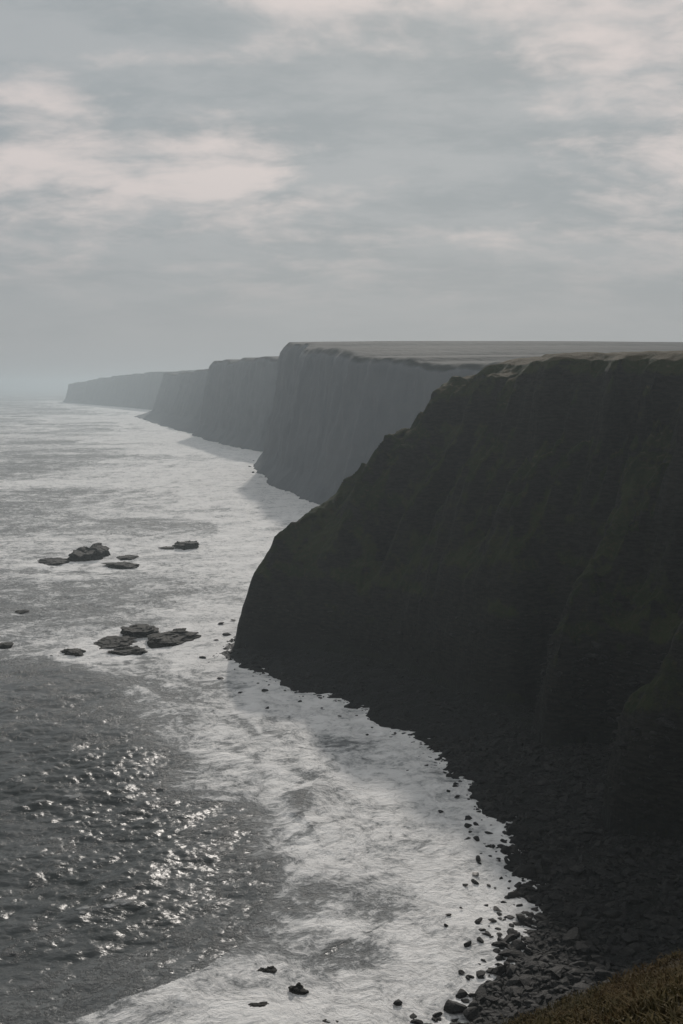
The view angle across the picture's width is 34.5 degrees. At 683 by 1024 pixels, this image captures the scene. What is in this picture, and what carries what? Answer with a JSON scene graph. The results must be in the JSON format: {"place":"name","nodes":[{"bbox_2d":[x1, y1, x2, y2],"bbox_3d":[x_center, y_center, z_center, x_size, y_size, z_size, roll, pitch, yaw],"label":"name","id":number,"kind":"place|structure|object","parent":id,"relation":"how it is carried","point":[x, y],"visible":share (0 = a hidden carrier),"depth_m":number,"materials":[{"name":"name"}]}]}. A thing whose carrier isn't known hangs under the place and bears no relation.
{"place":"outdoors","nodes":[
{"label":"outdoors","id":0,"kind":"place"},
{"bbox_2d":[63,370,194,409],"bbox_3d":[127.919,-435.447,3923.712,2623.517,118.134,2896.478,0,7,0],"label":"headland","id":1,"kind":"structure","parent":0,"point":[138,391],"depth_m":3598.01,"materials":[{"name":"grey stone"}]},
{"bbox_2d":[134,369,207,432],"bbox_3d":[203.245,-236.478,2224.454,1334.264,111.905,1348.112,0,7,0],"label":"headland","id":2,"kind":"structure","parent":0,"point":[178,403],"depth_m":2010.49,"materials":[{"name":"grey stone"}]},
{"bbox_2d":[192,356,278,451],"bbox_3d":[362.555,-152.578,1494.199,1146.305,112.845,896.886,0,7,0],"label":"headland","id":3,"kind":"structure","parent":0,"point":[237,404],"depth_m":1295.14,"materials":[{"name":"grey stone"}]},
{"bbox_2d":[0,387,542,1023],"bbox_3d":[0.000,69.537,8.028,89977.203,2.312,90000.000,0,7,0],"label":"sea","id":4,"kind":"structure","parent":0,"point":[186,837],"depth_m":188.34,"materials":[{"name":"liquid"}]},
{"bbox_2d":[0,642,13,648],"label":"sea rock","id":5,"kind":"object","parent":4,"relation":"in","point":[6,645],"visible":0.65,"depth_m":296.76,"materials":[{"name":"grey stone"}]},
{"bbox_2d":[15,610,28,613],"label":"sea rock","id":6,"kind":"object","parent":4,"relation":"in","point":[21,611],"visible":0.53,"depth_m":340.34,"materials":[{"name":"grey stone"}]},
{"bbox_2d":[38,557,72,565],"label":"sea rock","id":7,"kind":"object","parent":4,"relation":"in","point":[53,561],"visible":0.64,"depth_m":435.08,"materials":[{"name":"grey stone"}]},
{"bbox_2d":[60,648,85,656],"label":"sea rock","id":8,"kind":"object","parent":4,"relation":"in","point":[76,652],"visible":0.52,"depth_m":287.18,"materials":[{"name":"grey stone"}]},
{"bbox_2d":[67,543,109,561],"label":"sea rock","id":9,"kind":"object","parent":4,"relation":"in","point":[97,551],"visible":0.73,"depth_m":441.80,"materials":[{"name":"grey stone"}]},
{"bbox_2d":[94,636,137,648],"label":"sea rock","id":10,"kind":"object","parent":4,"relation":"in","point":[106,642],"visible":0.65,"depth_m":298.82,"materials":[{"name":"grey stone"}]},
{"bbox_2d":[100,561,138,568],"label":"sea rock","id":11,"kind":"object","parent":4,"relation":"in","point":[121,565],"visible":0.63,"depth_m":425.03,"materials":[{"name":"grey stone"}]},
{"bbox_2d":[116,555,138,559],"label":"sea rock","id":12,"kind":"object","parent":4,"relation":"in","point":[128,557],"visible":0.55,"depth_m":445.19,"materials":[{"name":"grey stone"}]},
{"bbox_2d":[108,645,147,655],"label":"sea rock","id":13,"kind":"object","parent":4,"relation":"in","point":[129,650],"visible":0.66,"depth_m":288.80,"materials":[{"name":"grey stone"}]},
{"bbox_2d":[120,624,159,637],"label":"sea rock","id":14,"kind":"object","parent":4,"relation":"in","point":[140,630],"visible":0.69,"depth_m":308.80,"materials":[{"name":"grey stone"}]},
{"bbox_2d":[159,546,174,549],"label":"sea rock","id":15,"kind":"object","parent":4,"relation":"in","point":[169,547],"visible":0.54,"depth_m":473.06,"materials":[{"name":"grey stone"}]},
{"bbox_2d":[147,628,200,648],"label":"sea rock","id":16,"kind":"object","parent":4,"relation":"in","point":[176,637],"visible":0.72,"depth_m":302.07,"materials":[{"name":"grey stone"}]},
{"bbox_2d":[172,540,198,549],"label":"sea rock","id":17,"kind":"object","parent":4,"relation":"in","point":[186,545],"visible":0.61,"depth_m":473.25,"materials":[{"name":"grey stone"}]},
{"bbox_2d":[248,1001,268,1006],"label":"sea rock","id":18,"kind":"object","parent":4,"relation":"in","point":[262,1004],"visible":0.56,"depth_m":124.69,"materials":[{"name":"black stone"}]},
{"bbox_2d":[262,966,276,972],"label":"sea rock","id":19,"kind":"object","parent":4,"relation":"in","point":[270,969],"visible":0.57,"depth_m":131.97,"materials":[{"name":"black stone"}]},
{"bbox_2d":[288,982,308,994],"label":"sea rock","id":20,"kind":"object","parent":4,"relation":"in","point":[298,989],"visible":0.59,"depth_m":127.61,"materials":[{"name":"black stone"}]},
{"bbox_2d":[393,999,402,1005],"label":"boulder","id":21,"kind":"object","parent":4,"relation":"in","point":[397,1002],"visible":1,"depth_m":125.04,"materials":[{"name":"stone"}]},
{"bbox_2d":[464,941,471,946],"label":"boulder","id":22,"kind":"object","parent":4,"relation":"in","point":[467,944],"visible":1,"depth_m":138.02,"materials":[{"name":"stone"}]},
{"bbox_2d":[477,936,483,942],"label":"boulder","id":23,"kind":"object","parent":4,"relation":"in","point":[479,939],"visible":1,"depth_m":139.16,"materials":[{"name":"stone"}]},
{"bbox_2d":[476,970,485,976],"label":"boulder","id":24,"kind":"object","parent":4,"relation":"in","point":[481,972],"visible":1,"depth_m":131.35,"materials":[{"name":"stone"}]},
{"bbox_2d":[491,941,507,946],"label":"boulder","id":25,"kind":"object","parent":4,"relation":"in","point":[499,943],"visible":1,"depth_m":138.11,"materials":[{"name":"stone"}]},
{"bbox_2d":[0,0,682,386],"label":"sky","id":26,"kind":"structure","parent":0,"point":[185,184],"materials":[{"name":"grey"}]},
{"bbox_2d":[222,350,682,1023],"bbox_3d":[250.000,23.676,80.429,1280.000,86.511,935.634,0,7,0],"label":"terrain","id":27,"kind":"structure","parent":0,"point":[536,500],"depth_m":242.21,"materials":[{"name":"black stone"}]},
{"bbox_2d":[208,595,682,1023],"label":"beach rubble","id":28,"kind":"object","parent":27,"relation":"on","point":[516,986],"visible":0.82,"depth_m":161.47,"materials":[{"name":"stone"}]},
{"bbox_2d":[442,749,450,754],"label":"boulder","id":29,"kind":"object","parent":27,"relation":"on","point":[446,751],"visible":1,"depth_m":209.30,"materials":[{"name":"stone"}]},
{"bbox_2d":[443,999,467,1013],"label":"boulder","id":30,"kind":"object","parent":27,"relation":"on","point":[451,1006],"visible":1,"depth_m":123.52,"materials":[{"name":"stone"}]},
{"bbox_2d":[466,774,475,779],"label":"boulder","id":31,"kind":"object","parent":27,"relation":"on","point":[469,776],"visible":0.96,"depth_m":196.19,"materials":[{"name":"stone"}]},
{"bbox_2d":[463,1006,479,1021],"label":"boulder","id":32,"kind":"object","parent":27,"relation":"on","point":[470,1014],"visible":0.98,"depth_m":122.11,"materials":[{"name":"stone"}]},
{"bbox_2d":[492,965,506,975],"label":"boulder","id":33,"kind":"object","parent":27,"relation":"on","point":[499,970],"visible":1,"depth_m":131.82,"materials":[{"name":"stone"}]},
{"bbox_2d":[525,961,539,969],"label":"boulder","id":34,"kind":"object","parent":27,"relation":"on","point":[531,964],"visible":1,"depth_m":131.79,"materials":[{"name":"stone"}]},
{"bbox_2d":[556,964,571,970],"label":"boulder","id":35,"kind":"object","parent":27,"relation":"on","point":[566,968],"visible":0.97,"depth_m":130.34,"materials":[{"name":"stone"}]},
{"bbox_2d":[562,978,569,985],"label":"boulder","id":36,"kind":"object","parent":27,"relation":"on","point":[566,981],"visible":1,"depth_m":127.33,"materials":[{"name":"stone"}]},
{"bbox_2d":[580,955,587,960],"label":"boulder","id":37,"kind":"object","parent":27,"relation":"on","point":[585,957],"visible":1,"depth_m":133.16,"materials":[{"name":"stone"}]},
{"bbox_2d":[492,947,682,1023],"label":"grass","id":38,"kind":"structure","parent":27,"relation":"on","point":[626,1000],"depth_m":29.05,"materials":[{"name":"brown plant"}]},
{"bbox_2d":[581,942,593,945],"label":"boulder","id":39,"kind":"object","parent":27,"relation":"on","point":[587,943],"visible":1,"depth_m":135.51,"materials":[{"name":"stone"}]},
{"bbox_2d":[605,959,614,965],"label":"boulder","id":40,"kind":"object","parent":27,"relation":"on","point":[612,962],"visible":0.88,"depth_m":130.82,"materials":[{"name":"stone"}]},
{"bbox_2d":[253,341,682,504],"bbox_3d":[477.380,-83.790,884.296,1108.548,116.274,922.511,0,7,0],"label":"headland","id":41,"kind":"structure","parent":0,"point":[340,409],"depth_m":684.94,"materials":[{"name":"grey stone"}]}
]}

